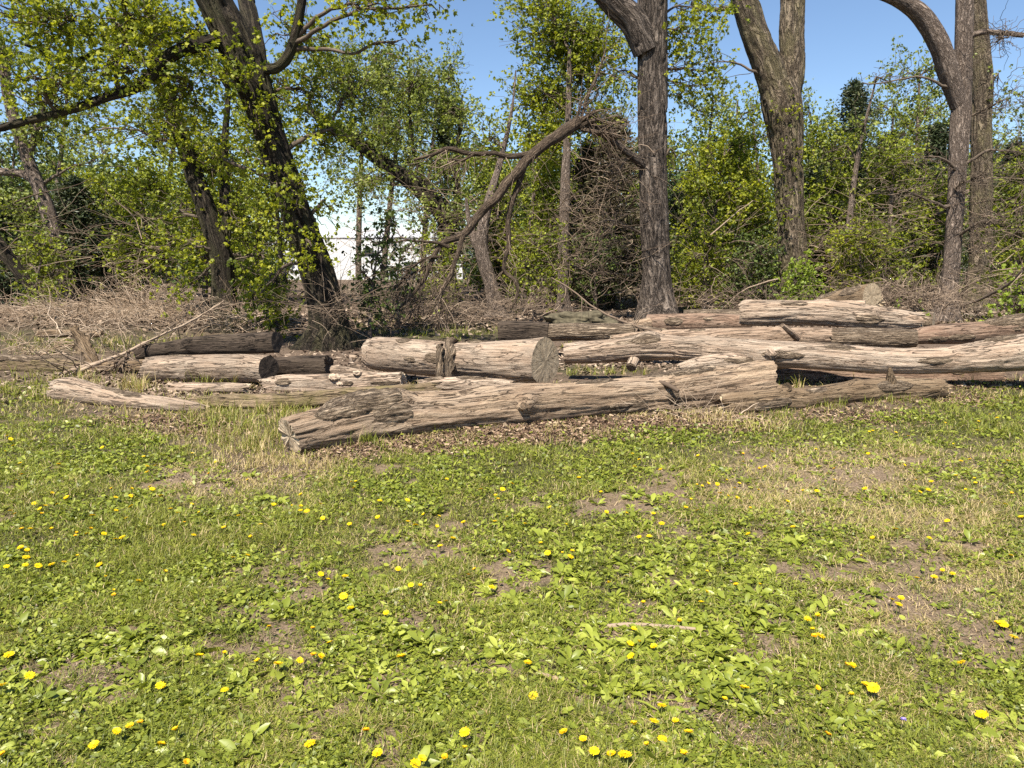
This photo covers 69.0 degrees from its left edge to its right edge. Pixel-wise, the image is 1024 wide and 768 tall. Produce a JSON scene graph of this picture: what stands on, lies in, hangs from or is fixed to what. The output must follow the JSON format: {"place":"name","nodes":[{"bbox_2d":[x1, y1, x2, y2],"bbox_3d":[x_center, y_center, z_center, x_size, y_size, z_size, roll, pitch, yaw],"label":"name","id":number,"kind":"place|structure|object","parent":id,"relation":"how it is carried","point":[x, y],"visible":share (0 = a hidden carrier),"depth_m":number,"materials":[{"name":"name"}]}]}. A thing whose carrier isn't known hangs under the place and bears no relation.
{"place":"outdoors","nodes":[
{"label":"outdoors","id":0,"kind":"place"},
{"bbox_2d":[0,267,1023,767],"bbox_3d":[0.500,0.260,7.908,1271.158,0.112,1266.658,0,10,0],"label":"ground","id":1,"kind":"structure","parent":0,"point":[498,571],"depth_m":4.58,"materials":[{"name":"green plant"}]},
{"bbox_2d":[0,191,50,320],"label":"tree","id":2,"kind":"object","parent":1,"relation":"on","point":[7,256],"visible":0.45,"depth_m":18.67,"materials":[{"name":"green plant"}]},
{"bbox_2d":[0,191,55,304],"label":"cedar","id":3,"kind":"object","parent":1,"relation":"on","point":[8,290],"visible":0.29,"depth_m":24.22,"materials":[{"name":"green plant"}]},
{"bbox_2d":[0,111,61,304],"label":"tree","id":4,"kind":"object","parent":1,"relation":"on","point":[12,165],"visible":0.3,"depth_m":24.11,"materials":[{"name":"green plant"}]},
{"bbox_2d":[0,219,85,318],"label":"shrub","id":5,"kind":"object","parent":1,"relation":"on","point":[45,248],"visible":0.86,"depth_m":18.59,"materials":[{"name":"green plant"}]},
{"bbox_2d":[0,354,89,372],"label":"log","id":6,"kind":"object","parent":1,"relation":"on","point":[21,363],"visible":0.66,"depth_m":10.39,"materials":[{"name":"brown wood"}]},
{"bbox_2d":[9,10,114,301],"bbox_3d":[-15.846,-7.679,26.094,3.983,9.754,2.860,0,10,0],"label":"tree","id":7,"kind":"object","parent":1,"relation":"on","point":[53,161],"visible":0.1,"depth_m":25.89,"materials":[{"name":"green plant"}]},
{"bbox_2d":[0,24,149,314],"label":"tree","id":8,"kind":"object","parent":1,"relation":"on","point":[25,146],"visible":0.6,"depth_m":20.26,"materials":[{"name":"green plant"}]},
{"bbox_2d":[17,168,143,305],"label":"cedar","id":9,"kind":"object","parent":1,"relation":"on","point":[83,220],"visible":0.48,"depth_m":23.23,"materials":[{"name":"green plant"}]},
{"bbox_2d":[69,325,102,371],"bbox_3d":[-5.934,-0.464,10.401,0.564,0.697,0.130,3,10,16],"label":"broken board","id":10,"kind":"object","parent":1,"relation":"on","point":[85,345],"visible":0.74,"depth_m":10.39,"materials":[{"name":"brown wood"}]},
{"bbox_2d":[51,161,123,302],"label":"tree","id":11,"kind":"object","parent":1,"relation":"on","point":[98,178],"visible":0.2,"depth_m":24.83,"materials":[{"name":"green plant"}]},
{"bbox_2d":[46,377,209,412],"bbox_3d":[-4.195,0.125,8.025,2.204,0.304,0.306,4,11,22],"label":"log","id":12,"kind":"object","parent":1,"relation":"on","point":[69,388],"visible":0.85,"depth_m":7.96,"materials":[{"name":"grey wood"}]},
{"bbox_2d":[14,280,249,384],"bbox_3d":[-5.178,-0.834,10.721,1.621,1.209,3.683,7,12,34],"label":"fallen branch","id":13,"kind":"object","parent":1,"relation":"on","point":[125,355],"visible":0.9,"depth_m":10.19,"materials":[{"name":"wood"}]},
{"bbox_2d":[90,183,179,303],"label":"cedar","id":14,"kind":"object","parent":1,"relation":"on","point":[127,231],"visible":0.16,"depth_m":25.14,"materials":[{"name":"green plant"}]},
{"bbox_2d":[86,142,199,307],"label":"tree","id":15,"kind":"object","parent":1,"relation":"on","point":[143,181],"visible":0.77,"depth_m":21.06,"materials":[{"name":"green plant"}]},
{"bbox_2d":[0,248,307,356],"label":"dead brush","id":16,"kind":"object","parent":1,"relation":"on","point":[128,311],"visible":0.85,"depth_m":15.95,"materials":[{"name":"brown plant"}]},
{"bbox_2d":[44,0,304,332],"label":"tree","id":17,"kind":"object","parent":1,"relation":"on","point":[215,227],"visible":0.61,"depth_m":15.54,"materials":[{"name":"green plant"}]},
{"bbox_2d":[124,15,236,295],"bbox_3d":[-12.871,-8.687,28.662,4.964,10.897,3.631,0,10,0],"label":"tree","id":18,"kind":"object","parent":1,"relation":"on","point":[174,148],"visible":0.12,"depth_m":28.48,"materials":[{"name":"green plant"}]},
{"bbox_2d":[144,109,257,303],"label":"tree","id":19,"kind":"object","parent":1,"relation":"on","point":[183,184],"visible":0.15,"depth_m":24.02,"materials":[{"name":"green plant"}]},
{"bbox_2d":[138,354,278,382],"bbox_3d":[-3.865,-0.201,9.498,1.886,0.420,0.404,3,10,16],"label":"log","id":20,"kind":"object","parent":1,"relation":"on","point":[248,368],"visible":0.9,"depth_m":9.34,"materials":[{"name":"grey wood"}]},
{"bbox_2d":[133,332,283,358],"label":"log","id":21,"kind":"object","parent":1,"relation":"on","point":[255,343],"visible":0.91,"depth_m":10.35,"materials":[{"name":"brown wood"}]},
{"bbox_2d":[166,382,250,392],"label":"log","id":22,"kind":"object","parent":1,"relation":"on","point":[217,386],"visible":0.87,"depth_m":8.83,"materials":[{"name":"brown wood"}]},
{"bbox_2d":[0,0,464,351],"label":"tree","id":23,"kind":"object","parent":1,"relation":"on","point":[234,37],"visible":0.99,"depth_m":11.53,"materials":[{"name":"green plant"}]},
{"bbox_2d":[217,93,308,299],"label":"tree","id":24,"kind":"object","parent":1,"relation":"on","point":[247,148],"visible":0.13,"depth_m":26.28,"materials":[{"name":"green plant"}]},
{"bbox_2d":[230,243,300,338],"bbox_3d":[-4.671,-1.732,14.430,1.500,1.970,2.237,0,10,0],"label":"shrub","id":25,"kind":"object","parent":1,"relation":"on","point":[277,323],"visible":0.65,"depth_m":14.28,"materials":[{"name":"green plant"}]},
{"bbox_2d":[212,48,338,305],"bbox_3d":[-7.311,-6.418,23.235,3.536,8.222,4.144,-3,10,-18],"label":"tree","id":26,"kind":"object","parent":1,"relation":"on","point":[260,190],"visible":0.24,"depth_m":22.99,"materials":[{"name":"green plant"}]},
{"bbox_2d":[0,122,561,307],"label":"bare stems","id":27,"kind":"object","parent":1,"relation":"on","point":[159,250],"visible":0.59,"depth_m":19.62,"materials":[{"name":"plant"}]},
{"bbox_2d":[180,189,399,342],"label":"bare stems","id":28,"kind":"object","parent":1,"relation":"on","point":[323,305],"visible":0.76,"depth_m":12.68,"materials":[{"name":"plant"}]},
{"bbox_2d":[274,355,333,374],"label":"log","id":29,"kind":"object","parent":1,"relation":"on","point":[316,364],"visible":0.69,"depth_m":9.78,"materials":[{"name":"brown wood"}]},
{"bbox_2d":[188,381,443,409],"bbox_3d":[-2.147,0.134,8.045,2.811,0.250,0.312,-1,10,-4],"label":"log","id":30,"kind":"object","parent":1,"relation":"on","point":[319,397],"visible":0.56,"depth_m":7.94,"materials":[{"name":"brown wood"}]},
{"bbox_2d":[257,372,406,391],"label":"log","id":31,"kind":"object","parent":1,"relation":"on","point":[297,382],"visible":0.75,"depth_m":8.65,"materials":[{"name":"brown wood"}]},
{"bbox_2d":[303,20,414,292],"bbox_3d":[-6.593,-9.280,31.700,5.332,11.042,3.828,0,10,0],"label":"tree","id":32,"kind":"object","parent":1,"relation":"on","point":[334,164],"visible":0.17,"depth_m":31.77,"materials":[{"name":"green plant"}]},
{"bbox_2d":[248,229,472,279],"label":"building","id":33,"kind":"structure","parent":1,"relation":"on","point":[342,257],"depth_m":51.31,"materials":[{"name":"white metal"}]},
{"bbox_2d":[341,189,413,338],"bbox_3d":[-2.819,-2.275,14.722,1.407,2.939,2.753,-3,10,-19],"label":"shrub","id":34,"kind":"object","parent":1,"relation":"on","point":[368,283],"visible":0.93,"depth_m":14.31,"materials":[{"name":"green plant"}]},
{"bbox_2d":[336,36,442,296],"bbox_3d":[-4.626,-8.299,29.306,4.176,9.878,3.733,0,10,0],"label":"tree","id":35,"kind":"object","parent":1,"relation":"on","point":[408,155],"visible":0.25,"depth_m":28.67,"materials":[{"name":"green plant"}]},
{"bbox_2d":[291,13,494,304],"bbox_3d":[-3.705,-6.942,24.012,6.734,8.993,4.470,0,10,0],"label":"tree","id":36,"kind":"object","parent":1,"relation":"on","point":[456,113],"visible":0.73,"depth_m":23.51,"materials":[{"name":"green plant"}]},
{"bbox_2d":[371,220,422,326],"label":"shrub","id":37,"kind":"object","parent":1,"relation":"on","point":[401,252],"visible":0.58,"depth_m":16.43,"materials":[{"name":"green plant"}]},
{"bbox_2d":[386,23,478,290],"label":"tree","id":38,"kind":"object","parent":1,"relation":"on","point":[458,52],"visible":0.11,"depth_m":32.18,"materials":[{"name":"green plant"}]},
{"bbox_2d":[407,221,475,316],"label":"shrub","id":39,"kind":"object","parent":1,"relation":"on","point":[427,236],"visible":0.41,"depth_m":19.71,"materials":[{"name":"green plant"}]},
{"bbox_2d":[415,85,473,285],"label":"cedar","id":40,"kind":"object","parent":1,"relation":"on","point":[444,139],"visible":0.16,"depth_m":29.84,"materials":[{"name":"green plant"}]},
{"bbox_2d":[361,337,558,382],"bbox_3d":[-0.741,-0.361,9.090,2.805,0.606,0.551,7,12,35],"label":"log","id":41,"kind":"object","parent":1,"relation":"on","point":[534,360],"visible":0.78,"depth_m":8.69,"materials":[{"name":"brown wood"}]},
{"bbox_2d":[415,376,514,389],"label":"log","id":42,"kind":"object","parent":1,"relation":"on","point":[457,383],"visible":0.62,"depth_m":8.52,"materials":[{"name":"brown wood"}]},
{"bbox_2d":[349,229,583,336],"bbox_3d":[-1.316,-2.432,16.718,5.131,2.322,6.409,9,13,42],"label":"dead brush","id":43,"kind":"object","parent":1,"relation":"on","point":[418,300],"visible":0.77,"depth_m":16.87,"materials":[{"name":"plant"}]},
{"bbox_2d":[434,70,546,317],"bbox_3d":[-0.416,-5.063,20.513,2.608,6.497,3.095,5,11,25],"label":"tree","id":44,"kind":"object","parent":1,"relation":"on","point":[480,242],"visible":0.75,"depth_m":19.65,"materials":[{"name":"brown plant"}]},
{"bbox_2d":[448,130,540,298],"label":"tree","id":45,"kind":"object","parent":1,"relation":"on","point":[476,170],"visible":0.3,"depth_m":26.95,"materials":[{"name":"green plant"}]},
{"bbox_2d":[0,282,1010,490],"bbox_3d":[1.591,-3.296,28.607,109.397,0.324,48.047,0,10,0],"label":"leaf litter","id":46,"kind":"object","parent":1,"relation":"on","point":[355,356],"visible":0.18,"depth_m":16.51,"materials":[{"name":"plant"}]},
{"bbox_2d":[351,13,660,333],"bbox_3d":[-0.091,-4.697,16.106,6.840,6.998,2.269,-3,10,-18],"label":"torn limb","id":47,"kind":"object","parent":1,"relation":"on","point":[557,135],"visible":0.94,"depth_m":16.18,"materials":[{"name":"brown plant"}]},
{"bbox_2d":[1,122,1019,287],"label":"distant woods","id":48,"kind":"object","parent":1,"relation":"on","point":[472,192],"visible":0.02,"depth_m":39.52,"materials":[{"name":"plant"}]},
{"bbox_2d":[0,378,1023,767],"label":"lawn clover","id":49,"kind":"object","parent":1,"relation":"on","point":[134,738],"visible":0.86,"depth_m":3.51,"materials":[{"name":"green plant"}]},
{"bbox_2d":[0,423,1023,767],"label":"plantain weeds","id":50,"kind":"object","parent":1,"relation":"on","point":[408,635],"visible":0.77,"depth_m":3.08,"materials":[{"name":"green plant"}]},
{"bbox_2d":[0,310,1023,481],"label":"tall grass","id":51,"kind":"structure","parent":1,"relation":"on","point":[141,384],"depth_m":7.34,"materials":[{"name":"plant"}]},
{"bbox_2d":[4,355,1023,767],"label":"lawn debris","id":52,"kind":"object","parent":1,"relation":"on","point":[638,619],"visible":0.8,"depth_m":3.27,"materials":[{"name":"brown plant"}]},
{"bbox_2d":[497,321,549,340],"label":"log","id":53,"kind":"object","parent":1,"relation":"on","point":[514,330],"visible":0.66,"depth_m":11.86,"materials":[{"name":"brown wood"}]},
{"bbox_2d":[278,358,778,453],"bbox_3d":[0.424,0.158,7.310,5.274,0.544,0.628,-5,11,-25],"label":"log","id":54,"kind":"object","parent":1,"relation":"on","point":[392,411],"visible":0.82,"depth_m":6.96,"materials":[{"name":"beige wood"}]},
{"bbox_2d":[491,108,574,302],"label":"tree","id":55,"kind":"object","parent":1,"relation":"on","point":[543,173],"visible":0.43,"depth_m":25.18,"materials":[{"name":"green plant"}]},
{"bbox_2d":[53,372,1023,466],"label":"wood chips","id":56,"kind":"object","parent":1,"relation":"on","point":[521,430],"visible":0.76,"depth_m":6.93,"materials":[{"name":"brown wood"}]},
{"bbox_2d":[498,218,587,316],"bbox_3d":[0.955,-3.005,19.661,2.676,2.707,2.264,-8,12,-37],"label":"shrub","id":57,"kind":"object","parent":1,"relation":"on","point":[538,260],"visible":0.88,"depth_m":19.46,"materials":[{"name":"green plant"}]},
{"bbox_2d":[487,0,636,311],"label":"tree","id":58,"kind":"object","parent":1,"relation":"on","point":[569,39],"visible":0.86,"depth_m":21.25,"materials":[{"name":"green plant"}]},
{"bbox_2d":[542,310,620,323],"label":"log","id":59,"kind":"object","parent":1,"relation":"on","point":[595,316],"visible":0.64,"depth_m":15.12,"materials":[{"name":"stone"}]},
{"bbox_2d":[540,139,634,303],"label":"cedar","id":60,"kind":"object","parent":1,"relation":"on","point":[580,167],"visible":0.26,"depth_m":24.15,"materials":[{"name":"green plant"}]},
{"bbox_2d":[546,111,642,308],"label":"cedar","id":61,"kind":"object","parent":1,"relation":"on","point":[624,266],"visible":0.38,"depth_m":22.08,"materials":[{"name":"brown plant"}]},
{"bbox_2d":[556,217,633,309],"bbox_3d":[2.447,-3.434,21.790,2.410,2.830,2.076,0,10,0],"label":"shrub","id":62,"kind":"object","parent":1,"relation":"on","point":[595,292],"visible":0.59,"depth_m":21.77,"materials":[{"name":"brown plant"}]},
{"bbox_2d":[548,323,666,340],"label":"log","id":63,"kind":"object","parent":1,"relation":"on","point":[578,331],"visible":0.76,"depth_m":11.68,"materials":[{"name":"brown wood"}]},
{"bbox_2d":[626,111,689,298],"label":"tree","id":64,"kind":"object","parent":1,"relation":"on","point":[671,165],"visible":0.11,"depth_m":27.89,"materials":[{"name":"green plant"}]},
{"bbox_2d":[576,0,750,320],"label":"tree","id":65,"kind":"object","parent":1,"relation":"on","point":[643,25],"visible":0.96,"depth_m":17.72,"materials":[{"name":"grey plant"}]},
{"bbox_2d":[489,90,700,310],"bbox_3d":[2.301,-4.440,19.064,5.399,5.342,5.158,-5,11,-28],"label":"vine tangle","id":66,"kind":"object","parent":65,"relation":"hanging from","point":[615,261],"visible":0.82,"depth_m":18.90,"materials":[{"name":"plant"}]},
{"bbox_2d":[632,166,727,296],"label":"cedar","id":67,"kind":"object","parent":1,"relation":"on","point":[674,207],"visible":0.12,"depth_m":29.15,"materials":[{"name":"green plant"}]},
{"bbox_2d":[646,313,751,329],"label":"log","id":68,"kind":"object","parent":1,"relation":"on","point":[690,321],"visible":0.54,"depth_m":12.49,"materials":[{"name":"brown wood"}]},
{"bbox_2d":[670,209,738,309],"bbox_3d":[5.216,-3.308,20.627,2.019,2.976,2.679,4,11,24],"label":"shrub","id":69,"kind":"object","parent":1,"relation":"on","point":[692,243],"visible":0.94,"depth_m":20.58,"materials":[{"name":"green plant"}]},
{"bbox_2d":[670,61,739,298],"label":"tree","id":70,"kind":"object","parent":1,"relation":"on","point":[710,109],"visible":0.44,"depth_m":26.75,"materials":[{"name":"green plant"}]},
{"bbox_2d":[610,323,832,342],"bbox_3d":[3.004,-0.707,10.841,3.248,0.422,0.588,2,10,9],"label":"log","id":71,"kind":"object","parent":1,"relation":"on","point":[783,332],"visible":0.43,"depth_m":10.79,"materials":[{"name":"brown wood"}]},
{"bbox_2d":[738,299,926,328],"bbox_3d":[4.852,-1.073,11.371,2.725,0.444,0.433,2,10,12],"label":"log","id":72,"kind":"object","parent":71,"relation":"on","point":[826,312],"visible":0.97,"depth_m":11.26,"materials":[{"name":"grey wood"}]},
{"bbox_2d":[670,117,773,307],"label":"tree","id":73,"kind":"object","parent":1,"relation":"on","point":[736,198],"visible":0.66,"depth_m":23.07,"materials":[{"name":"green plant"}]},
{"bbox_2d":[677,353,786,369],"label":"log","id":74,"kind":"object","parent":1,"relation":"on","point":[723,359],"visible":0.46,"depth_m":9.10,"materials":[{"name":"brown wood"}]},
{"bbox_2d":[698,84,769,295],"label":"tree","id":75,"kind":"object","parent":1,"relation":"on","point":[757,105],"visible":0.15,"depth_m":28.31,"materials":[{"name":"green plant"}]},
{"bbox_2d":[700,127,776,296],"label":"tree","id":76,"kind":"object","parent":1,"relation":"on","point":[763,198],"visible":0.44,"depth_m":24.11,"materials":[{"name":"green plant"}]},
{"bbox_2d":[716,111,777,297],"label":"tree","id":77,"kind":"object","parent":1,"relation":"on","point":[765,138],"visible":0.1,"depth_m":27.78,"materials":[{"name":"green plant"}]},
{"bbox_2d":[690,0,815,299],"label":"tree","id":78,"kind":"object","parent":1,"relation":"on","point":[779,75],"visible":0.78,"depth_m":20.69,"materials":[{"name":"beige plant"}]},
{"bbox_2d":[710,220,796,308],"bbox_3d":[6.695,-3.037,20.802,2.933,3.013,1.968,-9,13,-41],"label":"shrub","id":79,"kind":"object","parent":1,"relation":"on","point":[751,266],"visible":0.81,"depth_m":20.49,"materials":[{"name":"green plant"}]},
{"bbox_2d":[563,331,1023,373],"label":"log","id":80,"kind":"object","parent":1,"relation":"on","point":[1004,353],"visible":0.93,"depth_m":9.03,"materials":[{"name":"brown wood"}]},
{"bbox_2d":[758,248,829,299],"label":"shrub","id":81,"kind":"object","parent":1,"relation":"on","point":[803,271],"visible":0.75,"depth_m":19.06,"materials":[{"name":"green plant"}]},
{"bbox_2d":[761,155,844,299],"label":"cedar","id":82,"kind":"object","parent":1,"relation":"on","point":[811,174],"visible":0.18,"depth_m":25.99,"materials":[{"name":"green plant"}]},
{"bbox_2d":[768,79,844,293],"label":"tree","id":83,"kind":"object","parent":1,"relation":"on","point":[810,117],"visible":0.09,"depth_m":30.39,"materials":[{"name":"green plant"}]},
{"bbox_2d":[624,114,1023,311],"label":"bare stems","id":84,"kind":"object","parent":1,"relation":"on","point":[920,243],"visible":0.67,"depth_m":19.55,"materials":[{"name":"plant"}]},
{"bbox_2d":[625,252,1023,326],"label":"dead brush","id":85,"kind":"object","parent":1,"relation":"on","point":[918,292],"visible":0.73,"depth_m":15.72,"materials":[{"name":"plant"}]},
{"bbox_2d":[775,102,885,292],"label":"tree","id":86,"kind":"object","parent":1,"relation":"on","point":[815,194],"visible":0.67,"depth_m":23.97,"materials":[{"name":"green plant"}]},
{"bbox_2d":[718,367,952,413],"bbox_3d":[3.497,0.053,8.055,3.007,0.446,0.394,-3,10,-18],"label":"log","id":87,"kind":"object","parent":1,"relation":"on","point":[776,398],"visible":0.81,"depth_m":7.97,"materials":[{"name":"brown wood"}]},
{"bbox_2d":[814,283,880,304],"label":"log","id":88,"kind":"object","parent":1,"relation":"on","point":[870,293],"visible":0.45,"depth_m":12.69,"materials":[{"name":"brown wood"}]},
{"bbox_2d":[816,77,893,294],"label":"cedar","id":89,"kind":"object","parent":1,"relation":"on","point":[853,92],"visible":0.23,"depth_m":28.39,"materials":[{"name":"green plant"}]},
{"bbox_2d":[804,58,907,282],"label":"tree","id":90,"kind":"object","parent":1,"relation":"on","point":[863,125],"visible":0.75,"depth_m":22.99,"materials":[{"name":"green plant"}]},
{"bbox_2d":[813,210,900,291],"bbox_3d":[9.633,-3.355,20.962,2.211,2.958,3.530,5,11,26],"label":"shrub","id":91,"kind":"object","parent":1,"relation":"on","point":[869,253],"visible":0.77,"depth_m":20.56,"materials":[{"name":"green plant"}]},
{"bbox_2d":[829,328,917,347],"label":"log","id":92,"kind":"object","parent":1,"relation":"on","point":[890,337],"visible":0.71,"depth_m":10.58,"materials":[{"name":"brown wood"}]},
{"bbox_2d":[826,120,943,305],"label":"tree","id":93,"kind":"object","parent":1,"relation":"on","point":[891,162],"visible":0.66,"depth_m":23.28,"materials":[{"name":"green plant"}]},
{"bbox_2d":[776,368,1002,382],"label":"log","id":94,"kind":"object","parent":1,"relation":"on","point":[813,375],"visible":0.4,"depth_m":9.48,"materials":[{"name":"brown wood"}]},
{"bbox_2d":[862,84,944,291],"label":"tree","id":95,"kind":"object","parent":1,"relation":"on","point":[880,112],"visible":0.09,"depth_m":32.40,"materials":[{"name":"green plant"}]},
{"bbox_2d":[862,35,966,296],"bbox_3d":[14.577,-7.775,27.084,3.661,9.769,3.428,-8,13,-41],"label":"tree","id":96,"kind":"object","parent":1,"relation":"on","point":[935,93],"visible":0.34,"depth_m":26.58,"materials":[{"name":"green plant"}]},
{"bbox_2d":[872,120,968,298],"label":"cedar","id":97,"kind":"object","parent":1,"relation":"on","point":[938,134],"visible":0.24,"depth_m":25.80,"materials":[{"name":"green plant"}]},
{"bbox_2d":[896,161,969,301],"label":"tree","id":98,"kind":"object","parent":1,"relation":"on","point":[941,217],"visible":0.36,"depth_m":25.13,"materials":[{"name":"green plant"}]},
{"bbox_2d":[845,0,1023,322],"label":"tree","id":99,"kind":"object","parent":1,"relation":"on","point":[954,69],"visible":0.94,"depth_m":17.36,"materials":[{"name":"brown plant"}]},
{"bbox_2d":[915,313,1023,343],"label":"log","id":100,"kind":"object","parent":1,"relation":"on","point":[960,333],"visible":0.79,"depth_m":10.64,"materials":[{"name":"brown wood"}]},
{"bbox_2d":[960,0,1022,311],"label":"tree","id":101,"kind":"object","parent":1,"relation":"on","point":[983,77],"visible":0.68,"depth_m":20.95,"materials":[{"name":"beige plant"}]},
{"bbox_2d":[960,137,1023,299],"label":"cedar","id":102,"kind":"object","parent":1,"relation":"on","point":[1003,161],"visible":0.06,"depth_m":27.06,"materials":[{"name":"green plant"}]},
{"bbox_2d":[963,145,1023,301],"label":"tree","id":103,"kind":"object","parent":1,"relation":"on","point":[1017,187],"visible":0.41,"depth_m":22.39,"materials":[{"name":"green plant"}]},
{"bbox_2d":[969,211,1023,315],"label":"shrub","id":104,"kind":"object","parent":1,"relation":"on","point":[1011,251],"visible":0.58,"depth_m":17.63,"materials":[{"name":"green plant"}]},
{"bbox_2d":[979,261,1023,320],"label":"shrub","id":105,"kind":"object","parent":1,"relation":"on","point":[1019,308],"visible":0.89,"depth_m":14.89,"materials":[{"name":"green plant"}]},
{"bbox_2d":[0,0,1023,228],"label":"sky","id":106,"kind":"structure","parent":0,"point":[844,39],"materials":[{"name":"blue"}]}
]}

